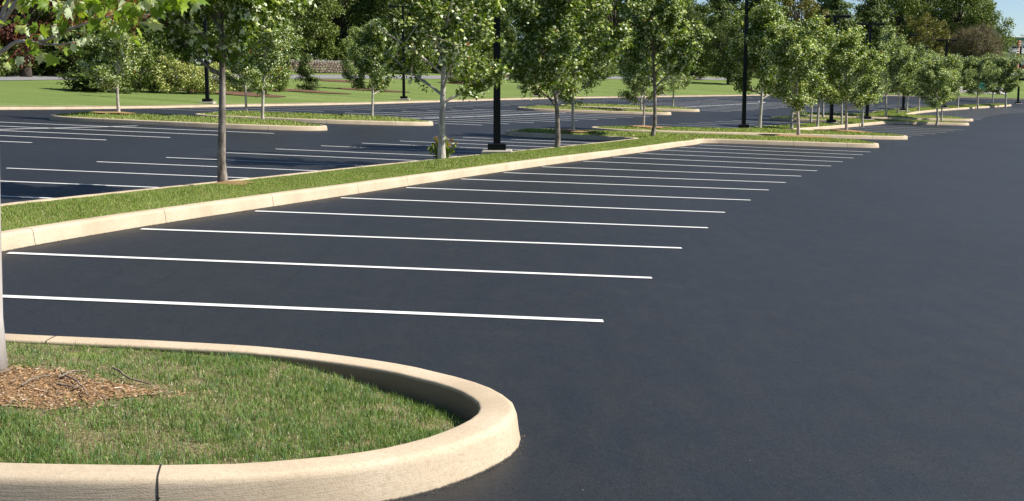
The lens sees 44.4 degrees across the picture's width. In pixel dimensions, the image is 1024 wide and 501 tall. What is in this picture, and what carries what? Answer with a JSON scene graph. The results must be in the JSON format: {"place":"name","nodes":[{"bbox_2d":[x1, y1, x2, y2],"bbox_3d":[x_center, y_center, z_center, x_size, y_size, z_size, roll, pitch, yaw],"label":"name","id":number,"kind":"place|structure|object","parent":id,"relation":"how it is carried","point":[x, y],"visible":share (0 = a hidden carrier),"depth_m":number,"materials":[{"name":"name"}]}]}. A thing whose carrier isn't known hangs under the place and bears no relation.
{"place":"outdoors","nodes":[
{"label":"outdoors","id":0,"kind":"place"},
{"bbox_2d":[55,111,322,125],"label":"ground","id":1,"kind":"structure","parent":0,"point":[234,121],"depth_m":46.20,"materials":[{"name":"green plant"}]},
{"bbox_2d":[93,111,140,114],"bbox_3d":[-14.763,-5.148,47.168,1.800,0.183,1.267,0,8,0],"label":"mulch bed","id":2,"kind":"object","parent":1,"relation":"on","point":[112,112],"visible":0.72,"depth_m":46.66,"materials":[{"name":"brown wood"}]},
{"bbox_2d":[78,15,148,111],"bbox_3d":[-14.936,-6.962,47.158,2.594,3.862,2.756,-4,9,-30],"label":"maple tree","id":3,"kind":"object","parent":2,"relation":"on","point":[107,78],"visible":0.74,"depth_m":46.79,"materials":[{"name":"green plant"}]},
{"bbox_2d":[229,1,302,119],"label":"maple tree","id":4,"kind":"object","parent":1,"relation":"on","point":[273,48],"visible":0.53,"depth_m":47.90,"materials":[{"name":"green plant"}]},
{"bbox_2d":[200,110,428,121],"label":"ground","id":5,"kind":"structure","parent":0,"point":[338,118],"depth_m":54.01,"materials":[{"name":"green plant"}]},
{"bbox_2d":[341,17,400,115],"bbox_3d":[-6.055,-8.070,55.428,2.534,4.487,2.749,4,9,27],"label":"maple tree","id":6,"kind":"object","parent":5,"relation":"on","point":[372,61],"visible":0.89,"depth_m":54.94,"materials":[{"name":"green plant"}]},
{"bbox_2d":[0,74,726,79],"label":"road","id":7,"kind":"structure","parent":0,"point":[34,77],"depth_m":117.29,"materials":[{"name":"grey asphalt"}]},
{"bbox_2d":[1,130,852,431],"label":"ground","id":8,"kind":"structure","parent":0,"point":[21,222],"depth_m":17.17,"materials":[{"name":"green plant"}]},
{"bbox_2d":[1,163,441,230],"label":"grass","id":9,"kind":"structure","parent":8,"relation":"on","point":[175,192],"depth_m":17.44,"materials":[{"name":"green plant"}]},
{"bbox_2d":[216,181,250,184],"bbox_3d":[-4.509,-1.049,19.676,0.890,0.087,0.733,0,8,0],"label":"mulch bed","id":10,"kind":"object","parent":8,"relation":"on","point":[229,182],"visible":0.7,"depth_m":19.53,"materials":[{"name":"brown wood"}]},
{"bbox_2d":[137,0,316,181],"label":"maple tree","id":11,"kind":"object","parent":10,"relation":"on","point":[247,20],"visible":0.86,"depth_m":19.24,"materials":[{"name":"green plant"}]},
{"bbox_2d":[0,341,470,464],"bbox_3d":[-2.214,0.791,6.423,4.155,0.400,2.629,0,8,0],"label":"grass","id":12,"kind":"structure","parent":8,"relation":"on","point":[294,392],"depth_m":6.20,"materials":[{"name":"green plant"}]},
{"bbox_2d":[0,361,210,411],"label":"mulch bed","id":13,"kind":"object","parent":12,"relation":"on","point":[38,384],"visible":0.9,"depth_m":6.47,"materials":[{"name":"brown wood"}]},
{"bbox_2d":[0,0,210,369],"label":"maple tree","id":14,"kind":"object","parent":13,"relation":"on","point":[125,14],"visible":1,"depth_m":6.07,"materials":[{"name":"green plant"}]},
{"bbox_2d":[366,0,513,158],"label":"maple tree","id":15,"kind":"object","parent":8,"relation":"on","point":[432,16],"visible":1,"depth_m":28.70,"materials":[{"name":"green plant"}]},
{"bbox_2d":[427,135,457,158],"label":"basal shoots","id":16,"kind":"object","parent":8,"relation":"on","point":[447,148],"visible":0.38,"depth_m":29.73,"materials":[{"name":"green plant"}]},
{"bbox_2d":[481,10,511,154],"bbox_3d":[-0.392,-5.609,32.462,1.860,6.670,0.800,0,8,0],"label":"lamp post","id":17,"kind":"object","parent":8,"relation":"on","point":[496,146],"visible":0.73,"depth_m":32.60,"materials":[{"name":"metal"}]},
{"bbox_2d":[382,137,676,170],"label":"grass","id":18,"kind":"structure","parent":8,"relation":"on","point":[490,158],"depth_m":32.66,"materials":[{"name":"green plant"}]},
{"bbox_2d":[486,0,636,146],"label":"maple tree","id":19,"kind":"object","parent":8,"relation":"on","point":[552,30],"visible":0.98,"depth_m":36.53,"materials":[{"name":"green plant"}]},
{"bbox_2d":[560,129,591,131],"bbox_3d":[2.466,-4.730,49.355,2.195,0.093,1.016,0,8,0],"label":"mulch bed","id":20,"kind":"object","parent":8,"relation":"on","point":[567,130],"visible":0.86,"depth_m":49.07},
{"bbox_2d":[545,36,608,130],"bbox_3d":[2.389,-6.710,48.965,2.594,4.316,2.756,2,8,16],"label":"maple tree","id":21,"kind":"object","parent":20,"relation":"on","point":[571,100],"visible":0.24,"depth_m":48.98,"materials":[{"name":"green plant"}]},
{"bbox_2d":[590,0,715,135],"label":"maple tree","id":22,"kind":"object","parent":8,"relation":"on","point":[648,16],"visible":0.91,"depth_m":47.20,"materials":[{"name":"green plant"}]},
{"bbox_2d":[510,128,872,142],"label":"grass","id":23,"kind":"structure","parent":8,"relation":"on","point":[676,136],"depth_m":50.39,"materials":[{"name":"green plant"}]},
{"bbox_2d":[755,8,835,134],"bbox_3d":[12.172,-7.523,54.309,3.391,5.804,3.952,1,8,4],"label":"maple tree","id":24,"kind":"object","parent":8,"relation":"on","point":[793,51],"visible":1,"depth_m":53.67,"materials":[{"name":"green plant"}]},
{"bbox_2d":[0,96,1023,500],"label":"parking lot","id":25,"kind":"structure","parent":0,"point":[722,322],"depth_m":12.05,"materials":[{"name":"black asphalt"}]},
{"bbox_2d":[49,114,326,130],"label":"kerb","id":26,"kind":"structure","parent":25,"relation":"on","point":[53,117],"depth_m":45.40,"materials":[{"name":"concrete"}]},
{"bbox_2d":[212,20,275,110],"bbox_3d":[-11.865,-8.235,55.260,3.025,4.924,2.595,0,8,-3],"label":"maple tree","id":27,"kind":"object","parent":25,"relation":"on","point":[231,79],"visible":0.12,"depth_m":55.53,"materials":[{"name":"green plant"}]},
{"bbox_2d":[195,113,432,125],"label":"kerb","id":28,"kind":"structure","parent":25,"relation":"on","point":[363,122],"depth_m":53.29,"materials":[{"name":"concrete"}]},
{"bbox_2d":[0,130,878,500],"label":"kerb","id":29,"kind":"structure","parent":25,"relation":"on","point":[484,438],"depth_m":6.06,"materials":[{"name":"concrete"}]},
{"bbox_2d":[0,94,1023,109],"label":"kerb","id":30,"kind":"structure","parent":25,"relation":"on","point":[172,106],"depth_m":73.03,"materials":[{"name":"concrete"}]},
{"bbox_2d":[517,107,670,114],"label":"kerb","id":31,"kind":"structure","parent":25,"relation":"on","point":[593,111],"depth_m":81.57,"materials":[{"name":"concrete"}]},
{"bbox_2d":[560,104,699,111],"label":"kerb","id":32,"kind":"structure","parent":25,"relation":"on","point":[683,110],"depth_m":90.41,"materials":[{"name":"concrete"}]},
{"bbox_2d":[591,117,968,139],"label":"kerb","id":33,"kind":"structure","parent":25,"relation":"on","point":[904,137],"depth_m":61.31,"materials":[{"name":"concrete"}]},
{"bbox_2d":[848,40,892,126],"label":"maple tree","id":34,"kind":"object","parent":25,"relation":"on","point":[878,88],"visible":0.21,"depth_m":76.89,"materials":[{"name":"green plant"}]},
{"bbox_2d":[793,104,1010,120],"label":"kerb","id":35,"kind":"structure","parent":25,"relation":"on","point":[926,119],"depth_m":94.27,"materials":[{"name":"concrete"}]},
{"bbox_2d":[909,50,961,124],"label":"maple tree","id":36,"kind":"object","parent":25,"relation":"on","point":[935,71],"visible":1,"depth_m":84.53,"materials":[{"name":"green plant"}]},
{"bbox_2d":[917,53,965,120],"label":"maple tree","id":37,"kind":"object","parent":25,"relation":"on","point":[955,89],"visible":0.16,"depth_m":91.85,"materials":[{"name":"green plant"}]},
{"bbox_2d":[963,55,1002,108],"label":"maple tree","id":38,"kind":"object","parent":25,"relation":"on","point":[985,77],"visible":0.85,"depth_m":123.56,"materials":[{"name":"green plant"}]},
{"bbox_2d":[984,54,1023,107],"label":"maple tree","id":39,"kind":"object","parent":25,"relation":"on","point":[1007,65],"visible":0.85,"depth_m":129.86,"materials":[{"name":"green plant"}]},
{"bbox_2d":[0,63,1023,105],"bbox_3d":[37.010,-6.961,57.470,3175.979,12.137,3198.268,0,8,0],"label":"lawn","id":40,"kind":"structure","parent":0,"point":[32,93],"depth_m":86.23,"materials":[{"name":"green plant"}]},
{"bbox_2d":[0,40,20,76],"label":"shrub","id":41,"kind":"object","parent":40,"relation":"on","point":[4,71],"visible":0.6,"depth_m":81.85,"materials":[{"name":"green plant"}]},
{"bbox_2d":[0,0,73,76],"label":"broadleaf tree","id":42,"kind":"object","parent":40,"relation":"on","point":[7,34],"visible":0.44,"depth_m":82.95,"materials":[{"name":"green plant"}]},
{"bbox_2d":[14,0,132,75],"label":"pine tree","id":43,"kind":"object","parent":40,"relation":"on","point":[67,36],"visible":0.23,"depth_m":87.32,"materials":[{"name":"green plant"}]},
{"bbox_2d":[50,37,112,72],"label":"shrub","id":44,"kind":"object","parent":40,"relation":"on","point":[67,67],"visible":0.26,"depth_m":87.36,"materials":[{"name":"green plant"}]},
{"bbox_2d":[56,36,142,93],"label":"shrub","id":45,"kind":"object","parent":40,"relation":"on","point":[88,84],"visible":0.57,"depth_m":70.89,"materials":[{"name":"green plant"}]},
{"bbox_2d":[116,42,176,92],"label":"shrub","id":46,"kind":"object","parent":40,"relation":"on","point":[143,77],"visible":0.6,"depth_m":74.02,"materials":[{"name":"green plant"}]},
{"bbox_2d":[129,33,180,88],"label":"shrub","id":47,"kind":"object","parent":40,"relation":"on","point":[160,52],"visible":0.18,"depth_m":79.03,"materials":[{"name":"green plant"}]},
{"bbox_2d":[111,0,202,67],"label":"broadleaf tree","id":48,"kind":"object","parent":40,"relation":"on","point":[145,30],"visible":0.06,"depth_m":94.31,"materials":[{"name":"green plant"}]},
{"bbox_2d":[144,55,204,93],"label":"shrub","id":49,"kind":"object","parent":40,"relation":"on","point":[176,64],"visible":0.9,"depth_m":74.84,"materials":[{"name":"green plant"}]},
{"bbox_2d":[167,62,214,93],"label":"shrub","id":50,"kind":"object","parent":40,"relation":"on","point":[177,88],"visible":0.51,"depth_m":75.79,"materials":[{"name":"green plant"}]},
{"bbox_2d":[198,14,216,103],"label":"lamp post","id":51,"kind":"object","parent":40,"relation":"on","point":[207,99],"visible":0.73,"depth_m":66.94,"materials":[{"name":"metal"}]},
{"bbox_2d":[194,61,238,93],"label":"shrub","id":52,"kind":"object","parent":40,"relation":"on","point":[212,86],"visible":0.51,"depth_m":77.24,"materials":[{"name":"green plant"}]},
{"bbox_2d":[192,11,285,72],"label":"broadleaf tree","id":53,"kind":"object","parent":40,"relation":"on","point":[211,26],"visible":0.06,"depth_m":111.86,"materials":[{"name":"green plant"}]},
{"bbox_2d":[260,69,290,91],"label":"shrub","id":54,"kind":"object","parent":40,"relation":"on","point":[279,88],"visible":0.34,"depth_m":86.63,"materials":[{"name":"green plant"}]},
{"bbox_2d":[262,0,326,72],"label":"pine tree","id":55,"kind":"object","parent":40,"relation":"on","point":[292,52],"visible":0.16,"depth_m":125.57,"materials":[{"name":"green plant"}]},
{"bbox_2d":[274,88,349,93],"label":"mulch bed","id":56,"kind":"object","parent":40,"relation":"on","point":[311,91],"visible":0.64,"depth_m":88.85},
{"bbox_2d":[294,52,321,90],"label":"shrub","id":57,"kind":"object","parent":56,"relation":"on","point":[304,70],"visible":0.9,"depth_m":90.24,"materials":[{"name":"green plant"}]},
{"bbox_2d":[283,0,345,65],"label":"broadleaf tree","id":58,"kind":"object","parent":40,"relation":"on","point":[311,32],"visible":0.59,"depth_m":130.65,"materials":[{"name":"green plant"}]},
{"bbox_2d":[286,59,353,72],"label":"stone wall","id":59,"kind":"structure","parent":40,"relation":"on","point":[321,64],"depth_m":127.73,"materials":[{"name":"grey stone"}]},
{"bbox_2d":[302,0,379,70],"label":"broadleaf tree","id":60,"kind":"object","parent":40,"relation":"on","point":[340,22],"visible":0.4,"depth_m":138.15,"materials":[{"name":"green plant"}]},
{"bbox_2d":[324,40,367,73],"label":"shrub","id":61,"kind":"object","parent":40,"relation":"on","point":[334,50],"visible":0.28,"depth_m":131.24,"materials":[{"name":"green plant"}]},
{"bbox_2d":[327,0,401,71],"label":"tree","id":62,"kind":"object","parent":40,"relation":"on","point":[365,4],"visible":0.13,"depth_m":138.37,"materials":[{"name":"green plant"}]},
{"bbox_2d":[340,88,407,91],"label":"mulch bed","id":63,"kind":"object","parent":40,"relation":"on","point":[371,89],"visible":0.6,"depth_m":97.67,"materials":[{"name":"brown soil"}]},
{"bbox_2d":[340,36,363,78],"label":"maple tree","id":64,"kind":"object","parent":63,"relation":"on","point":[348,66],"visible":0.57,"depth_m":97.48,"materials":[{"name":"green plant"}]},
{"bbox_2d":[389,5,410,99],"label":"lamp post","id":65,"kind":"object","parent":40,"relation":"on","point":[403,97],"visible":0.57,"depth_m":86.20,"materials":[{"name":"metal"}]},
{"bbox_2d":[373,0,453,72],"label":"broadleaf tree","id":66,"kind":"object","parent":40,"relation":"on","point":[383,4],"visible":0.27,"depth_m":136.59,"materials":[{"name":"green plant"}]},
{"bbox_2d":[394,42,437,74],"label":"shrub","id":67,"kind":"object","parent":40,"relation":"on","point":[423,63],"visible":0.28,"depth_m":139.21,"materials":[{"name":"green plant"}]},
{"bbox_2d":[421,0,493,71],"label":"broadleaf tree","id":68,"kind":"object","parent":40,"relation":"on","point":[465,13],"visible":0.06,"depth_m":145.26,"materials":[{"name":"green plant"}]},
{"bbox_2d":[472,0,524,59],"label":"pine tree","id":69,"kind":"object","parent":40,"relation":"on","point":[508,33],"visible":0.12,"depth_m":155.26,"materials":[{"name":"green plant"}]},
{"bbox_2d":[540,0,611,50],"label":"broadleaf tree","id":70,"kind":"object","parent":40,"relation":"on","point":[600,37],"visible":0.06,"depth_m":163.53,"materials":[{"name":"green plant"}]},
{"bbox_2d":[586,0,633,73],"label":"broadleaf tree","id":71,"kind":"object","parent":40,"relation":"on","point":[613,18],"visible":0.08,"depth_m":170.13,"materials":[{"name":"green plant"}]},
{"bbox_2d":[673,0,728,79],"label":"broadleaf tree","id":72,"kind":"object","parent":40,"relation":"on","point":[700,9],"visible":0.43,"depth_m":163.05,"materials":[{"name":"green plant"}]},
{"bbox_2d":[699,0,743,75],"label":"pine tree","id":73,"kind":"object","parent":40,"relation":"on","point":[716,17],"visible":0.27,"depth_m":179.73,"materials":[{"name":"green plant"}]},
{"bbox_2d":[695,0,758,64],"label":"broadleaf tree","id":74,"kind":"object","parent":40,"relation":"on","point":[742,5],"visible":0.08,"depth_m":203.19,"materials":[{"name":"green plant"}]},
{"bbox_2d":[702,21,752,84],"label":"broadleaf tree","id":75,"kind":"object","parent":40,"relation":"on","point":[717,44],"visible":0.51,"depth_m":154.95,"materials":[{"name":"green plant"}]},
{"bbox_2d":[780,0,830,41],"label":"broadleaf tree","id":76,"kind":"object","parent":40,"relation":"on","point":[803,7],"visible":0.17,"depth_m":182.65,"materials":[{"name":"green plant"}]},
{"bbox_2d":[815,0,872,69],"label":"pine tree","id":77,"kind":"object","parent":40,"relation":"on","point":[836,8],"visible":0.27,"depth_m":186.81,"materials":[{"name":"green plant"}]},
{"bbox_2d":[842,0,895,50],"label":"pine tree","id":78,"kind":"object","parent":40,"relation":"on","point":[872,9],"visible":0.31,"depth_m":191.33,"materials":[{"name":"green plant"}]},
{"bbox_2d":[853,0,924,49],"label":"broadleaf tree","id":79,"kind":"object","parent":40,"relation":"on","point":[901,5],"visible":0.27,"depth_m":195.28,"materials":[{"name":"green plant"}]},
{"bbox_2d":[903,12,950,57],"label":"broadleaf tree","id":80,"kind":"object","parent":40,"relation":"on","point":[929,42],"visible":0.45,"depth_m":178.10,"materials":[{"name":"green plant"}]},
{"bbox_2d":[901,0,968,45],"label":"broadleaf tree","id":81,"kind":"object","parent":40,"relation":"on","point":[931,1],"visible":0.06,"depth_m":204.30,"materials":[{"name":"green plant"}]},
{"bbox_2d":[910,0,1002,55],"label":"broadleaf tree","id":82,"kind":"object","parent":40,"relation":"on","point":[955,19],"visible":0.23,"depth_m":194.81,"materials":[{"name":"green plant"}]},
{"bbox_2d":[942,20,1006,71],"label":"broadleaf tree","id":83,"kind":"object","parent":40,"relation":"on","point":[978,43],"visible":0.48,"depth_m":180.16,"materials":[{"name":"green plant"}]},
{"bbox_2d":[953,0,1021,55],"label":"broadleaf tree","id":84,"kind":"object","parent":40,"relation":"on","point":[975,14],"visible":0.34,"depth_m":188.78,"materials":[{"name":"green plant"}]},
{"bbox_2d":[1001,36,1023,70],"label":"office building","id":85,"kind":"structure","parent":40,"relation":"on","point":[1014,52],"depth_m":202.60,"materials":[{"name":"brick"}]},
{"bbox_2d":[158,0,1023,74],"label":"sky","id":86,"kind":"structure","parent":0,"point":[1014,9],"materials":[{"name":"blue"}]},
{"bbox_2d":[521,105,666,111],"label":"grass","id":87,"kind":"structure","parent":0,"point":[593,108],"depth_m":82.46,"materials":[{"name":"green plant"}]},
{"bbox_2d":[563,103,692,108],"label":"ground","id":88,"kind":"structure","parent":0,"point":[601,105],"depth_m":90.71,"materials":[{"name":"green plant"}]},
{"bbox_2d":[660,58,695,105],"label":"maple tree","id":89,"kind":"object","parent":88,"relation":"on","point":[678,86],"visible":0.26,"depth_m":92.07,"materials":[{"name":"green plant"}]},
{"bbox_2d":[596,116,965,135],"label":"ground","id":90,"kind":"structure","parent":0,"point":[771,131],"depth_m":59.90,"materials":[{"name":"green plant"}]},
{"bbox_2d":[613,34,669,124],"bbox_3d":[6.307,-8.157,58.842,2.857,4.924,2.451,2,8,16],"label":"maple tree","id":91,"kind":"object","parent":90,"relation":"on","point":[645,84],"visible":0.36,"depth_m":58.58,"materials":[{"name":"green plant"}]},
{"bbox_2d":[727,0,764,127],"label":"lamp post","id":92,"kind":"object","parent":90,"relation":"on","point":[743,124],"visible":0.7,"depth_m":61.64,"materials":[{"name":"metal"}]},
{"bbox_2d":[720,0,793,127],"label":"maple tree","id":93,"kind":"object","parent":90,"relation":"on","point":[761,15],"visible":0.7,"depth_m":61.66,"materials":[{"name":"green plant"}]},
{"bbox_2d":[758,16,828,128],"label":"maple tree","id":94,"kind":"object","parent":90,"relation":"on","point":[794,93],"visible":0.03,"depth_m":65.38,"materials":[{"name":"green plant"}]},
{"bbox_2d":[794,36,851,126],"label":"maple tree","id":95,"kind":"object","parent":90,"relation":"on","point":[819,69],"visible":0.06,"depth_m":69.46,"materials":[{"name":"green plant"}]},
{"bbox_2d":[818,15,850,123],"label":"lamp post","id":96,"kind":"object","parent":90,"relation":"on","point":[831,120],"visible":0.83,"depth_m":74.86,"materials":[{"name":"metal"}]},
{"bbox_2d":[814,129,872,132],"bbox_3d":[16.897,-6.065,63.764,3.200,0.179,1.716,0,8,0],"label":"mulch bed","id":97,"kind":"object","parent":90,"relation":"on","point":[839,130],"visible":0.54,"depth_m":63.94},
{"bbox_2d":[818,19,893,129],"bbox_3d":[16.900,-8.762,63.876,4.141,5.975,3.552,7,11,42],"label":"maple tree","id":98,"kind":"object","parent":97,"relation":"on","point":[845,53],"visible":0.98,"depth_m":63.38,"materials":[{"name":"green plant"}]},
{"bbox_2d":[821,48,868,124],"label":"maple tree","id":99,"kind":"object","parent":90,"relation":"on","point":[852,95],"visible":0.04,"depth_m":74.81,"materials":[{"name":"green plant"}]},
{"bbox_2d":[856,23,884,119],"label":"lamp post","id":100,"kind":"object","parent":90,"relation":"on","point":[867,116],"visible":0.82,"depth_m":83.11,"materials":[{"name":"metal"}]},
{"bbox_2d":[794,103,1008,118],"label":"ground","id":101,"kind":"structure","parent":0,"point":[896,115],"depth_m":93.81,"materials":[{"name":"green plant"}]},
{"bbox_2d":[870,25,916,116],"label":"maple tree","id":102,"kind":"object","parent":101,"relation":"on","point":[898,60],"visible":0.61,"depth_m":91.06,"materials":[{"name":"green plant"}]},
{"bbox_2d":[887,45,921,112],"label":"maple tree","id":103,"kind":"object","parent":101,"relation":"on","point":[908,68],"visible":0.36,"depth_m":99.92,"materials":[{"name":"green plant"}]},
{"bbox_2d":[903,42,930,111],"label":"maple tree","id":104,"kind":"object","parent":101,"relation":"on","point":[920,52],"visible":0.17,"depth_m":104.43,"materials":[{"name":"green plant"}]},
{"bbox_2d":[949,55,981,107],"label":"maple tree","id":105,"kind":"object","parent":101,"relation":"on","point":[966,73],"visible":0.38,"depth_m":120.12,"materials":[{"name":"green plant"}]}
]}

